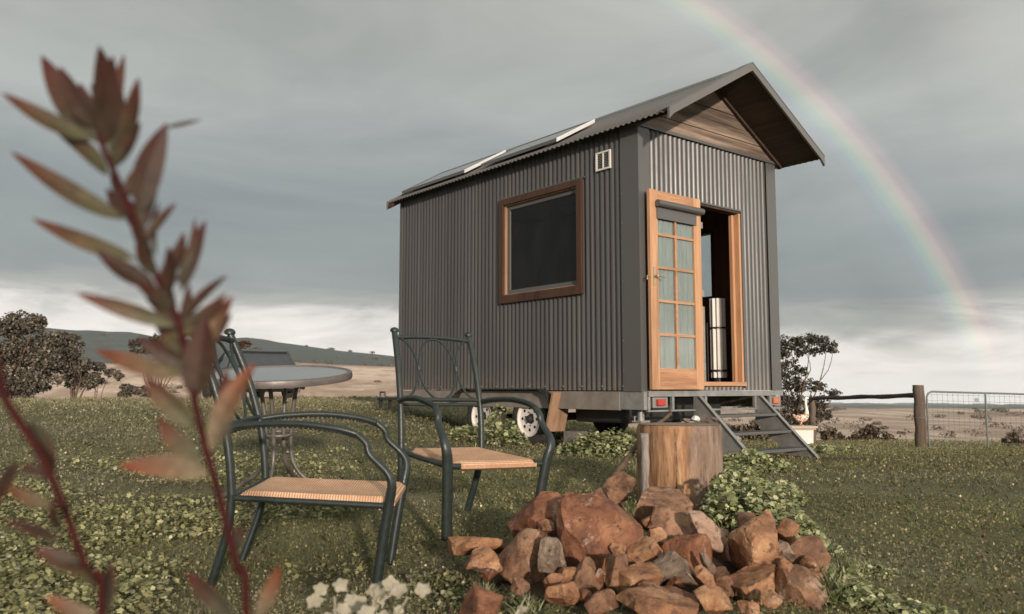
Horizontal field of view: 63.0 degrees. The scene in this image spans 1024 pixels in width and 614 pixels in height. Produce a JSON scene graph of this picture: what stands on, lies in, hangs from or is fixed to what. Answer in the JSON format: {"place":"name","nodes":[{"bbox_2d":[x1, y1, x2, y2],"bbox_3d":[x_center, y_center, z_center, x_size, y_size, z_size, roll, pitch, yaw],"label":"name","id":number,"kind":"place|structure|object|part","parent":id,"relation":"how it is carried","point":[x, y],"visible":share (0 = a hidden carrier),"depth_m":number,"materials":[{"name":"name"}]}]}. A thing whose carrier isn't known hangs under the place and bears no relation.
{"place":"outdoors","nodes":[
{"label":"outdoors","id":0,"kind":"place"},
{"bbox_2d":[0,326,1023,613],"bbox_3d":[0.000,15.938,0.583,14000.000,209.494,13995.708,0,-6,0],"label":"ground","id":1,"kind":"structure","parent":0,"point":[890,416],"depth_m":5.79,"materials":[{"name":"green plant"}]},
{"bbox_2d":[0,309,72,399],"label":"bushy tree","id":2,"kind":"object","parent":1,"relation":"on","point":[17,352],"visible":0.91,"depth_m":32.76,"materials":[{"name":"green plant"}]},
{"bbox_2d":[0,355,115,613],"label":"shrub twig","id":3,"kind":"object","parent":1,"relation":"on","point":[37,438],"visible":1,"depth_m":0.54,"materials":[{"name":"red plant"}]},
{"bbox_2d":[57,331,100,398],"bbox_3d":[-17.611,3.034,33.992,1.785,4.087,1.576,0,-6,0],"label":"bushy tree","id":4,"kind":"object","parent":1,"relation":"on","point":[80,377],"visible":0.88,"depth_m":33.83,"materials":[{"name":"green plant"}]},
{"bbox_2d":[91,361,115,396],"bbox_3d":[-17.192,3.754,34.838,1.112,3.021,0.968,0,-6,0],"label":"tree","id":5,"kind":"object","parent":1,"relation":"on","point":[101,366],"visible":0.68,"depth_m":35.01,"materials":[{"name":"green plant"}]},
{"bbox_2d":[111,370,150,397],"bbox_3d":[-14.262,3.402,31.836,1.856,2.014,1.118,0,-6,0],"label":"bush","id":6,"kind":"object","parent":1,"relation":"on","point":[128,389],"visible":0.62,"depth_m":31.93,"materials":[{"name":"green plant"}]},
{"bbox_2d":[2,46,279,613],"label":"shrub twig","id":7,"kind":"object","parent":1,"relation":"on","point":[104,115],"visible":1,"depth_m":0.60,"materials":[{"name":"red plant"}]},
{"bbox_2d":[128,333,180,386],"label":"flat topped tree","id":8,"kind":"object","parent":1,"relation":"on","point":[133,343],"visible":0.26,"depth_m":69.41,"materials":[{"name":"green plant"}]},
{"bbox_2d":[0,444,362,613],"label":"broadleaf weeds","id":9,"kind":"object","parent":1,"relation":"on","point":[29,604],"visible":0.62,"depth_m":3.87,"materials":[{"name":"green plant"}]},
{"bbox_2d":[238,340,257,394],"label":"tree","id":10,"kind":"object","parent":1,"relation":"on","point":[244,344],"visible":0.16,"depth_m":59.39,"materials":[{"name":"green plant"}]},
{"bbox_2d":[202,349,295,397],"bbox_3d":[-7.478,1.916,23.567,1.672,1.341,4.114,4,-7,-34],"label":"patio chair","id":11,"kind":"object","parent":1,"relation":"on","point":[262,357],"visible":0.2,"depth_m":22.33,"materials":[{"name":"grey paint"}]},
{"bbox_3d":[-7.220,1.484,23.225,1.520,0.477,2.850,4,-7,-34],"label":"window glass","id":12,"kind":"part","parent":11,"relation":"part of","materials":[{"name":"glass"}]},
{"bbox_2d":[208,365,352,519],"bbox_3d":[-1.353,0.777,4.851,0.867,0.797,0.867,0,2,0],"label":"patio table","id":13,"kind":"object","parent":1,"relation":"on","point":[270,378],"visible":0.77,"depth_m":4.82,"materials":[{"name":"grey metal"}]},
{"bbox_2d":[207,328,410,586],"bbox_3d":[-0.860,0.595,3.432,0.844,0.997,0.627,3,-4,-1],"label":"patio chair","id":14,"kind":"object","parent":1,"relation":"on","point":[388,495],"visible":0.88,"depth_m":3.30,"materials":[{"name":"metal"}]},
{"bbox_2d":[306,575,430,613],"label":"silver leaf plant","id":15,"kind":"object","parent":1,"relation":"on","point":[376,592],"visible":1,"depth_m":1.61,"materials":[{"name":"white plant"}]},
{"bbox_2d":[390,327,554,540],"bbox_3d":[-0.261,0.609,4.316,0.627,0.997,0.844,5,-4,-31],"label":"patio chair","id":16,"kind":"object","parent":1,"relation":"on","point":[447,458],"visible":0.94,"depth_m":4.26,"materials":[{"name":"green metal"}]},
{"bbox_2d":[399,568,547,613],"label":"weed clump","id":17,"kind":"object","parent":1,"relation":"on","point":[459,591],"visible":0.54,"depth_m":3.07,"materials":[{"name":"green plant"}]},
{"bbox_2d":[447,536,505,555],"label":"rock","id":18,"kind":"object","parent":1,"relation":"on","point":[461,545],"visible":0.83,"depth_m":3.32,"materials":[{"name":"brown stone"}]},
{"bbox_2d":[459,584,503,613],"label":"rock","id":19,"kind":"object","parent":1,"relation":"on","point":[478,599],"visible":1,"depth_m":2.70,"materials":[{"name":"brown stone"}]},
{"bbox_2d":[463,547,501,573],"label":"rock","id":20,"kind":"object","parent":1,"relation":"on","point":[480,558],"visible":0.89,"depth_m":3.13,"materials":[{"name":"brown stone"}]},
{"bbox_2d":[447,404,531,448],"bbox_3d":[-0.269,1.315,9.332,1.104,0.483,0.558,-4,-7,36],"label":"weed clump","id":21,"kind":"object","parent":1,"relation":"on","point":[507,432],"visible":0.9,"depth_m":9.20,"materials":[{"name":"green plant"}]},
{"bbox_2d":[480,567,498,582],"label":"rock","id":22,"kind":"object","parent":1,"relation":"on","point":[488,574],"visible":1,"depth_m":2.90,"materials":[{"name":"brown stone"}]},
{"bbox_2d":[467,582,513,593],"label":"grass tuft","id":23,"kind":"object","parent":1,"relation":"on","point":[496,591],"visible":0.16,"depth_m":3.02,"materials":[{"name":"green plant"}]},
{"bbox_2d":[510,577,529,595],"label":"rock","id":24,"kind":"object","parent":1,"relation":"on","point":[520,586],"visible":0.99,"depth_m":2.82,"materials":[{"name":"brown stone"}]},
{"bbox_2d":[514,605,528,613],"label":"silver leaf plant","id":25,"kind":"object","parent":1,"relation":"on","point":[521,609],"visible":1,"depth_m":2.17,"materials":[{"name":"white plant"}]},
{"bbox_2d":[498,528,547,583],"bbox_3d":[0.043,0.949,3.208,0.218,0.207,0.195,3,-6,-24],"label":"rock","id":26,"kind":"object","parent":1,"relation":"on","point":[518,556],"visible":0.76,"depth_m":3.13,"materials":[{"name":"brown stone"}]},
{"bbox_2d":[537,519,553,531],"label":"rock","id":27,"kind":"object","parent":26,"relation":"on","point":[545,525],"visible":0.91,"depth_m":3.28,"materials":[{"name":"brown stone"}]},
{"bbox_2d":[27,333,1023,437],"bbox_3d":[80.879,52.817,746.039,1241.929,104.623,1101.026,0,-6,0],"label":"scrub","id":28,"kind":"object","parent":1,"relation":"on","point":[831,409],"visible":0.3,"depth_m":376.99,"materials":[{"name":"green plant"}]},
{"bbox_2d":[501,591,561,613],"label":"grass tuft","id":29,"kind":"object","parent":1,"relation":"on","point":[540,607],"visible":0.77,"depth_m":2.77,"materials":[{"name":"green plant"}]},
{"bbox_2d":[506,491,562,537],"bbox_3d":[0.122,0.875,3.438,0.258,0.226,0.271,1,-6,-14],"label":"rock","id":30,"kind":"object","parent":1,"relation":"on","point":[542,505],"visible":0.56,"depth_m":3.40,"materials":[{"name":"brown stone"}]},
{"bbox_2d":[563,491,574,496],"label":"rock","id":31,"kind":"object","parent":30,"relation":"on","point":[567,493],"visible":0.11,"depth_m":3.49,"materials":[{"name":"brown stone"}]},
{"bbox_2d":[537,536,566,573],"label":"rock","id":32,"kind":"object","parent":1,"relation":"on","point":[551,558],"visible":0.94,"depth_m":3.01,"materials":[{"name":"grey stone"}]},
{"bbox_2d":[543,573,564,588],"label":"rock","id":33,"kind":"object","parent":1,"relation":"on","point":[551,579],"visible":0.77,"depth_m":2.84,"materials":[{"name":"brown stone"}]},
{"bbox_2d":[544,581,579,605],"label":"rock","id":34,"kind":"object","parent":1,"relation":"on","point":[565,594],"visible":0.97,"depth_m":2.73,"materials":[{"name":"brown stone"}]},
{"bbox_2d":[558,567,576,582],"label":"rock","id":35,"kind":"object","parent":1,"relation":"on","point":[570,573],"visible":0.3,"depth_m":2.90,"materials":[{"name":"brown stone"}]},
{"bbox_2d":[563,430,587,443],"bbox_3d":[0.713,1.509,9.371,0.200,0.240,0.200,-5,-7,39],"label":"concrete block","id":36,"kind":"object","parent":1,"relation":"on","point":[569,435],"depth_m":9.31,"materials":[{"name":"grey concrete"}]},
{"bbox_2d":[579,588,591,602],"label":"rock","id":37,"kind":"object","parent":1,"relation":"on","point":[585,595],"visible":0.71,"depth_m":2.73,"materials":[{"name":"brown stone"}]},
{"bbox_2d":[572,557,605,594],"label":"rock","id":38,"kind":"object","parent":1,"relation":"on","point":[585,576],"visible":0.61,"depth_m":2.86,"materials":[{"name":"brown stone"}]},
{"bbox_2d":[595,568,606,583],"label":"rock","id":39,"kind":"object","parent":38,"relation":"on","point":[600,574],"visible":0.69,"depth_m":2.88,"materials":[{"name":"brown stone"}]},
{"bbox_2d":[554,427,636,457],"bbox_3d":[0.905,1.374,8.539,1.036,0.299,0.772,0,-6,0],"label":"weed clump","id":40,"kind":"object","parent":1,"relation":"on","point":[602,442],"visible":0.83,"depth_m":8.42,"materials":[{"name":"green plant"}]},
{"bbox_2d":[556,493,643,569],"bbox_3d":[0.335,0.866,3.240,0.331,0.286,0.350,0,-6,0],"label":"rock","id":41,"kind":"object","parent":1,"relation":"on","point":[593,526],"visible":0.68,"depth_m":3.15,"materials":[{"name":"brown stone"}]},
{"bbox_2d":[377,62,824,444],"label":"tiny house","id":42,"kind":"structure","parent":1,"relation":"on","point":[558,275],"depth_m":9.68,"materials":[{"name":"grey metal"}]},
{"bbox_2d":[499,176,584,303],"bbox_3d":[0.348,-0.742,9.838,0.127,1.316,1.535,4,-7,-39],"label":"window","id":43,"kind":"structure","parent":42,"relation":"in","point":[573,186],"depth_m":9.87,"materials":[{"name":"brown wood"}]},
{"bbox_2d":[647,188,705,389],"bbox_3d":[1.756,-0.169,8.775,0.967,2.060,0.143,4,-7,-39],"label":"door","id":44,"kind":"structure","parent":42,"relation":"in","point":[674,224],"depth_m":8.76,"materials":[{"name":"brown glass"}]},
{"bbox_2d":[702,306,705,381],"bbox_3d":[2.252,0.468,9.973,0.100,0.950,0.080,0,-6,0],"label":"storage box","id":45,"kind":"object","parent":42,"relation":"on","point":[704,343],"visible":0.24,"depth_m":9.94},
{"bbox_2d":[701,230,713,299],"bbox_3d":[2.348,-0.514,11.123,0.110,0.890,0.890,4,-7,-39],"label":"window","id":46,"kind":"structure","parent":42,"relation":"in","point":[705,233],"depth_m":10.77,"materials":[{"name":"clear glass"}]},
{"bbox_2d":[706,298,727,381],"bbox_3d":[2.455,0.420,9.950,0.238,1.040,0.238,-4,-7,37],"label":"water heater","id":47,"kind":"object","parent":42,"relation":"on","point":[718,328],"visible":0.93,"depth_m":9.89,"materials":[{"name":"silver metal"}]},
{"bbox_2d":[584,588,618,613],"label":"rock","id":48,"kind":"object","parent":1,"relation":"on","point":[600,602],"visible":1,"depth_m":2.66,"materials":[{"name":"brown stone"}]},
{"bbox_2d":[599,560,606,587],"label":"rock","id":49,"kind":"object","parent":1,"relation":"on","point":[603,565],"visible":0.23,"depth_m":2.91,"materials":[{"name":"brown stone"}]},
{"bbox_2d":[618,562,663,592],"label":"rock","id":50,"kind":"object","parent":1,"relation":"on","point":[633,575],"visible":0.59,"depth_m":2.83,"materials":[{"name":"brown stone"}]},
{"bbox_2d":[602,553,627,592],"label":"rock","id":51,"kind":"object","parent":50,"relation":"on","point":[615,564],"visible":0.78,"depth_m":2.86,"materials":[{"name":"brown stone"}]},
{"bbox_2d":[626,536,662,564],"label":"rock","id":52,"kind":"object","parent":1,"relation":"on","point":[643,549],"visible":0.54,"depth_m":3.05,"materials":[{"name":"brown stone"}]},
{"bbox_2d":[610,543,625,553],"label":"rock","id":53,"kind":"object","parent":52,"relation":"on","point":[617,548],"visible":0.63,"depth_m":3.08,"materials":[{"name":"brown stone"}]},
{"bbox_2d":[616,586,698,613],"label":"rock","id":54,"kind":"object","parent":1,"relation":"on","point":[645,600],"visible":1,"depth_m":2.59,"materials":[{"name":"brown stone"}]},
{"bbox_2d":[647,527,667,547],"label":"rock","id":55,"kind":"object","parent":1,"relation":"on","point":[658,535],"visible":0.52,"depth_m":3.19,"materials":[{"name":"brown stone"}]},
{"bbox_2d":[633,486,693,531],"bbox_3d":[0.653,0.879,3.578,0.228,0.214,0.302,-4,-7,35],"label":"rock","id":56,"kind":"object","parent":1,"relation":"on","point":[650,497],"visible":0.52,"depth_m":3.52,"materials":[{"name":"brown stone"}]},
{"bbox_2d":[591,487,621,506],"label":"rock","id":57,"kind":"object","parent":56,"relation":"on","point":[602,491],"visible":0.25,"depth_m":3.77,"materials":[{"name":"brown stone"}]},
{"bbox_2d":[606,471,636,503],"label":"rock","id":58,"kind":"object","parent":57,"relation":"on","point":[620,486],"visible":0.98,"depth_m":3.71,"materials":[{"name":"brown stone"}]},
{"bbox_2d":[648,504,694,539],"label":"rock","id":59,"kind":"object","parent":1,"relation":"on","point":[671,521],"visible":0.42,"depth_m":3.29,"materials":[{"name":"brown stone"}]},
{"bbox_2d":[641,515,651,527],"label":"rock","id":60,"kind":"object","parent":59,"relation":"on","point":[645,521],"visible":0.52,"depth_m":3.30,"materials":[{"name":"brown stone"}]},
{"bbox_2d":[666,576,684,588],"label":"rock","id":61,"kind":"object","parent":1,"relation":"on","point":[675,581],"visible":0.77,"depth_m":2.84,"materials":[{"name":"brown stone"}]},
{"bbox_2d":[653,550,700,593],"bbox_3d":[0.572,0.932,2.911,0.192,0.152,0.142,-5,-7,41],"label":"rock","id":62,"kind":"object","parent":1,"relation":"on","point":[669,564],"visible":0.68,"depth_m":2.88,"materials":[{"name":"stone"}]},
{"bbox_2d":[693,565,715,585],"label":"rock","id":63,"kind":"object","parent":62,"relation":"on","point":[703,575],"visible":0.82,"depth_m":2.83,"materials":[{"name":"brown stone"}]},
{"bbox_2d":[637,422,723,509],"bbox_3d":[1.092,1.052,5.422,0.562,0.590,0.563,0,-6,0],"label":"tree stump","id":64,"kind":"object","parent":1,"relation":"on","point":[685,458],"visible":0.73,"depth_m":5.20,"materials":[{"name":"brown wood"}]},
{"bbox_2d":[601,406,671,486],"bbox_3d":[0.874,0.935,5.687,0.099,0.448,3.245,-2,-6,18],"label":"branch","id":65,"kind":"object","parent":64,"relation":"on","point":[621,465],"visible":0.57,"depth_m":5.34,"materials":[{"name":"brown plant"}]},
{"bbox_2d":[701,417,710,423],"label":"stone","id":66,"kind":"object","parent":64,"relation":"on","point":[706,419],"visible":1,"depth_m":5.51,"materials":[{"name":"brown stone"}]},
{"bbox_2d":[661,585,702,612],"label":"rock","id":67,"kind":"object","parent":1,"relation":"on","point":[673,589],"visible":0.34,"depth_m":2.73,"materials":[{"name":"brown stone"}]},
{"bbox_2d":[637,580,669,591],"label":"rock","id":68,"kind":"object","parent":67,"relation":"on","point":[645,583],"visible":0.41,"depth_m":2.75,"materials":[{"name":"brown stone"}]},
{"bbox_2d":[661,533,711,570],"bbox_3d":[0.660,0.926,3.153,0.212,0.163,0.170,4,-7,-33],"label":"rock","id":69,"kind":"object","parent":1,"relation":"on","point":[688,547],"visible":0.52,"depth_m":3.08,"materials":[{"name":"brown stone"}]},
{"bbox_2d":[699,551,715,574],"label":"rock","id":70,"kind":"object","parent":1,"relation":"on","point":[707,562],"visible":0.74,"depth_m":2.96,"materials":[{"name":"stone"}]},
{"bbox_2d":[689,510,726,551],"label":"rock","id":71,"kind":"object","parent":1,"relation":"on","point":[701,522],"visible":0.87,"depth_m":3.16,"materials":[{"name":"beige stone"}]},
{"bbox_2d":[719,528,728,537],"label":"rock","id":72,"kind":"object","parent":71,"relation":"on","point":[725,532],"visible":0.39,"depth_m":3.21,"materials":[{"name":"brown stone"}]},
{"bbox_2d":[693,585,732,613],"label":"rock","id":73,"kind":"object","parent":1,"relation":"on","point":[713,599],"visible":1,"depth_m":2.63,"materials":[{"name":"brown stone"}]},
{"bbox_2d":[712,541,732,564],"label":"rock","id":74,"kind":"object","parent":1,"relation":"on","point":[724,556],"visible":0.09,"depth_m":3.24,"materials":[{"name":"brown stone"}]},
{"bbox_2d":[737,512,755,527],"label":"rock","id":75,"kind":"object","parent":74,"relation":"on","point":[743,518],"visible":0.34,"depth_m":3.32,"materials":[{"name":"brown stone"}]},
{"bbox_2d":[714,575,730,588],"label":"rock","id":76,"kind":"object","parent":1,"relation":"on","point":[722,581],"visible":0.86,"depth_m":2.84,"materials":[{"name":"brown stone"}]},
{"bbox_2d":[713,566,734,597],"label":"rock","id":77,"kind":"object","parent":1,"relation":"on","point":[721,570],"visible":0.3,"depth_m":2.92,"materials":[{"name":"brown stone"}]},
{"bbox_2d":[721,418,734,430],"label":"dark bush","id":78,"kind":"object","parent":1,"relation":"on","point":[731,427],"visible":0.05,"depth_m":24.66,"materials":[{"name":"green plant"}]},
{"bbox_2d":[738,600,759,613],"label":"rock","id":79,"kind":"object","parent":1,"relation":"on","point":[748,607],"visible":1,"depth_m":2.64,"materials":[{"name":"brown stone"}]},
{"bbox_2d":[732,419,771,440],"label":"dark bush","id":80,"kind":"object","parent":1,"relation":"on","point":[754,426],"visible":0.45,"depth_m":23.63,"materials":[{"name":"brown plant"}]},
{"bbox_2d":[730,564,774,605],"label":"rock","id":81,"kind":"object","parent":1,"relation":"on","point":[753,583],"visible":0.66,"depth_m":2.87,"materials":[{"name":"brown stone"}]},
{"bbox_2d":[727,509,780,569],"bbox_3d":[0.900,0.893,3.106,0.195,0.270,0.269,0,-6,0],"label":"rock","id":82,"kind":"object","parent":1,"relation":"on","point":[753,541],"visible":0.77,"depth_m":3.02,"materials":[{"name":"brown stone"}]},
{"bbox_2d":[778,539,794,561],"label":"rock","id":83,"kind":"object","parent":82,"relation":"on","point":[787,553],"visible":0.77,"depth_m":3.01,"materials":[{"name":"stone"}]},
{"bbox_2d":[776,517,799,545],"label":"rock","id":84,"kind":"object","parent":82,"relation":"on","point":[787,529],"visible":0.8,"depth_m":3.18,"materials":[{"name":"brown stone"}]},
{"bbox_2d":[693,395,819,457],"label":"steps","id":85,"kind":"structure","parent":1,"relation":"on","point":[776,427],"depth_m":9.05,"materials":[{"name":"metal"}]},
{"bbox_2d":[723,448,796,476],"bbox_3d":[1.920,1.303,7.018,1.045,0.207,0.686,5,-8,-43],"label":"weed clump","id":86,"kind":"object","parent":1,"relation":"on","point":[732,462],"visible":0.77,"depth_m":7.05,"materials":[{"name":"green plant"}]},
{"bbox_2d":[699,466,843,556],"bbox_3d":[1.361,1.067,4.631,0.673,0.310,1.897,-1,-6,13],"label":"mallow bush","id":87,"kind":"object","parent":1,"relation":"on","point":[732,497],"visible":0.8,"depth_m":4.43,"materials":[{"name":"green plant"}]},
{"bbox_2d":[761,589,781,608],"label":"rock","id":88,"kind":"object","parent":1,"relation":"on","point":[771,599],"visible":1,"depth_m":2.70,"materials":[{"name":"brown stone"}]},
{"bbox_2d":[775,564,827,611],"bbox_3d":[0.996,0.979,2.910,0.176,0.157,0.185,0,-6,0],"label":"rock","id":89,"kind":"object","parent":1,"relation":"on","point":[798,576],"visible":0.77,"depth_m":2.87,"materials":[{"name":"brown stone"}]},
{"bbox_2d":[777,558,793,571],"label":"rock","id":90,"kind":"object","parent":89,"relation":"on","point":[786,564],"visible":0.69,"depth_m":2.92,"materials":[{"name":"brown stone"}]},
{"bbox_2d":[791,425,817,443],"bbox_3d":[3.914,1.812,11.378,0.390,0.393,0.350,0,-6,0],"label":"planter box","id":91,"kind":"object","parent":1,"relation":"on","point":[805,433],"visible":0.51,"depth_m":11.26,"materials":[{"name":"white paint"}]},
{"bbox_2d":[792,397,808,425],"bbox_3d":[3.943,1.424,11.416,0.235,0.395,0.112,0,-6,0],"label":"bird ornament","id":92,"kind":"object","parent":91,"relation":"on","point":[801,418],"visible":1,"depth_m":11.38,"materials":[{"name":"white ceramic"}]},
{"bbox_2d":[800,555,815,568],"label":"rock","id":93,"kind":"object","parent":1,"relation":"on","point":[808,561],"visible":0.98,"depth_m":2.99,"materials":[{"name":"brown stone"}]},
{"bbox_2d":[776,333,842,434],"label":"gum tree","id":94,"kind":"object","parent":1,"relation":"on","point":[827,346],"visible":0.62,"depth_m":44.69,"materials":[{"name":"green plant"}]},
{"bbox_2d":[791,535,830,573],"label":"rock","id":95,"kind":"object","parent":1,"relation":"on","point":[812,546],"visible":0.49,"depth_m":3.05,"materials":[{"name":"brown stone"}]},
{"bbox_2d":[819,426,845,441],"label":"dark bush","id":96,"kind":"object","parent":1,"relation":"on","point":[829,433],"visible":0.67,"depth_m":25.61,"materials":[{"name":"brown plant"}]},
{"bbox_2d":[808,443,861,453],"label":"weed clump","id":97,"kind":"object","parent":1,"relation":"on","point":[821,448],"visible":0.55,"depth_m":10.66,"materials":[{"name":"green plant"}]},
{"bbox_2d":[791,561,884,610],"bbox_3d":[1.082,0.968,2.910,0.352,0.148,0.383,-5,-7,40],"label":"grass tuft","id":98,"kind":"object","parent":1,"relation":"on","point":[833,589],"visible":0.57,"depth_m":2.90,"materials":[{"name":"green plant"}]},
{"bbox_2d":[829,550,873,584],"bbox_3d":[1.252,1.006,3.248,0.321,0.143,0.320,-4,-7,34],"label":"grass tuft","id":99,"kind":"object","parent":1,"relation":"on","point":[851,569],"visible":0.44,"depth_m":3.20,"materials":[{"name":"green plant"}]},
{"bbox_2d":[846,433,864,441],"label":"dark bush","id":100,"kind":"object","parent":1,"relation":"on","point":[856,437],"visible":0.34,"depth_m":25.59,"materials":[{"name":"brown plant"}]},
{"bbox_2d":[809,385,927,447],"bbox_3d":[7.004,2.342,16.833,0.267,1.526,4.200,1,-6,-8],"label":"timber fence","id":101,"kind":"object","parent":1,"relation":"on","point":[919,403],"visible":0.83,"depth_m":14.88,"materials":[{"name":"wood"}]},
{"bbox_2d":[926,391,1023,448],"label":"gate","id":102,"kind":"structure","parent":101,"relation":"attached to","point":[986,425],"depth_m":14.99,"materials":[{"name":"metal"}]},
{"bbox_2d":[858,424,880,439],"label":"dark bush","id":103,"kind":"object","parent":1,"relation":"on","point":[870,431],"visible":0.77,"depth_m":25.73,"materials":[{"name":"brown plant"}]},
{"bbox_2d":[875,433,897,441],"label":"dark bush","id":104,"kind":"object","parent":1,"relation":"on","point":[887,436],"visible":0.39,"depth_m":25.59,"materials":[{"name":"brown plant"}]},
{"bbox_2d":[826,561,958,613],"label":"weed clump","id":105,"kind":"object","parent":1,"relation":"on","point":[869,595],"visible":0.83,"depth_m":2.87,"materials":[{"name":"green plant"}]},
{"bbox_2d":[1001,431,1023,445],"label":"dark bush","id":106,"kind":"object","parent":1,"relation":"on","point":[1013,437],"visible":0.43,"depth_m":17.33,"materials":[{"name":"green plant"}]},
{"bbox_2d":[0,0,1023,404],"label":"sky","id":107,"kind":"structure","parent":0,"point":[904,250],"materials":[{"name":"grey"}]},
{"bbox_2d":[691,416,699,421],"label":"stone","id":108,"kind":"object","parent":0,"point":[695,418],"visible":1,"depth_m":5.51,"materials":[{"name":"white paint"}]}
]}

